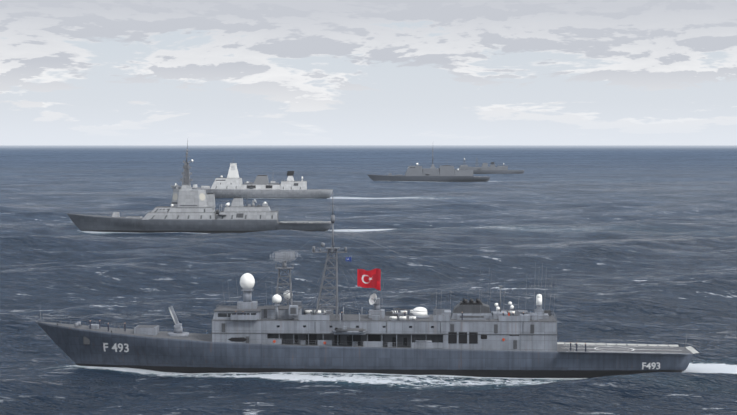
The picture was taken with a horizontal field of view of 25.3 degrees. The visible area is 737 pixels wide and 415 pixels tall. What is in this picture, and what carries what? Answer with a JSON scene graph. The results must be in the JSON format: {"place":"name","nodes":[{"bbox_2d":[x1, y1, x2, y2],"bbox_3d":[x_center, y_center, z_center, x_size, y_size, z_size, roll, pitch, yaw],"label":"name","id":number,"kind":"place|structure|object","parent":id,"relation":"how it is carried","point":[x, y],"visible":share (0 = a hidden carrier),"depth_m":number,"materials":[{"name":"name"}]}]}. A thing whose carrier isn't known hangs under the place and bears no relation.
{"place":"outdoors","nodes":[
{"label":"outdoors","id":0,"kind":"place"},
{"bbox_2d":[0,145,736,414],"bbox_3d":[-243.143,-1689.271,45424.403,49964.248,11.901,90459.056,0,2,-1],"label":"sea","id":1,"kind":"structure","parent":0,"point":[631,244],"depth_m":652.58,"materials":[{"name":"liquid"}]},
{"bbox_2d":[67,140,331,232],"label":"warship","id":2,"kind":"object","parent":1,"relation":"in","point":[190,209],"visible":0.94,"depth_m":897.75,"materials":[{"name":"grey metal"}]},
{"bbox_2d":[171,157,332,198],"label":"warship","id":3,"kind":"object","parent":1,"relation":"on","point":[231,185],"visible":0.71,"depth_m":1452.02,"materials":[{"name":"grey metal"}]},
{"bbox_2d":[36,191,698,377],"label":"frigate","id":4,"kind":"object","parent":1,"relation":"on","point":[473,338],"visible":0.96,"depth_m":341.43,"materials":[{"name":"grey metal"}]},
{"bbox_2d":[367,150,489,181],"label":"warship","id":5,"kind":"object","parent":1,"relation":"on","point":[446,173],"visible":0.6,"depth_m":2116.66,"materials":[{"name":"grey metal"}]},
{"bbox_2d":[454,156,523,173],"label":"warship","id":6,"kind":"object","parent":1,"relation":"on","point":[491,169],"visible":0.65,"depth_m":2663.09,"materials":[{"name":"grey metal"}]},
{"bbox_2d":[0,0,736,145],"label":"sky","id":7,"kind":"structure","parent":0,"point":[73,72],"materials":[{"name":"white"}]}
]}

